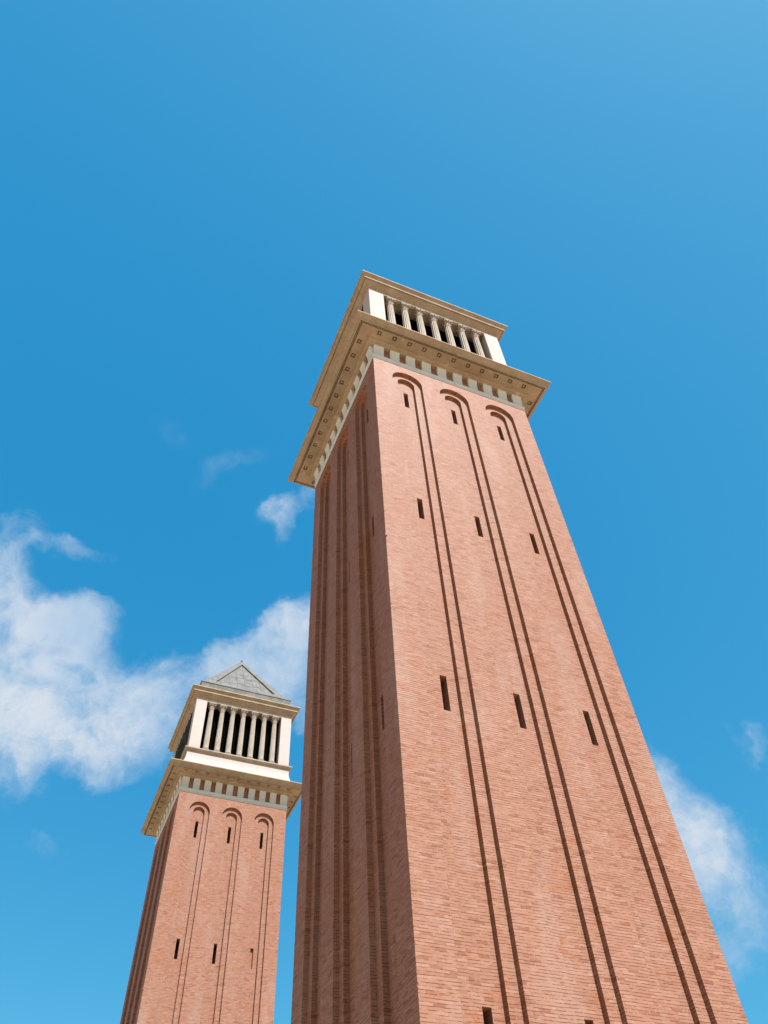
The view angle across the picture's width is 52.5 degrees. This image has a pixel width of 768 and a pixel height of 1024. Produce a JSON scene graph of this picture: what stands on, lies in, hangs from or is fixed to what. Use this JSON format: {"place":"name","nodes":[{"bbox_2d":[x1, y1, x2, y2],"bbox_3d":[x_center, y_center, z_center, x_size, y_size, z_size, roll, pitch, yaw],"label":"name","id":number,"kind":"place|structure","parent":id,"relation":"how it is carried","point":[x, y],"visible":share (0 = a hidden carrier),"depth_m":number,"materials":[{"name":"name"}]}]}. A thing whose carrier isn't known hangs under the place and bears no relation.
{"place":"outdoors","nodes":[
{"label":"outdoors","id":0,"kind":"place"},
{"bbox_2d":[0,0,767,1023],"label":"sky","id":1,"kind":"structure","parent":0,"point":[196,196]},
{"label":"ground","id":2,"kind":"structure","parent":0,"visible":0},
{"bbox_2d":[120,660,301,1023],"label":"brick tower","id":3,"kind":"structure","parent":2,"relation":"on","point":[226,799],"depth_m":48.19,"materials":[{"name":"brick"}]},
{"bbox_2d":[174,942,177,958],"bbox_3d":[-11.694,24.639,43.567,0.190,1.080,0.050,17,-55,-15],"label":"slit window","id":4,"kind":"structure","parent":3,"relation":"in","point":[176,947],"depth_m":43.61,"materials":[{"name":"black"}]},
{"bbox_2d":[287,270,747,1023],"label":"brick tower","id":5,"kind":"structure","parent":2,"relation":"on","point":[489,832],"depth_m":19.76,"materials":[{"name":"brick"}]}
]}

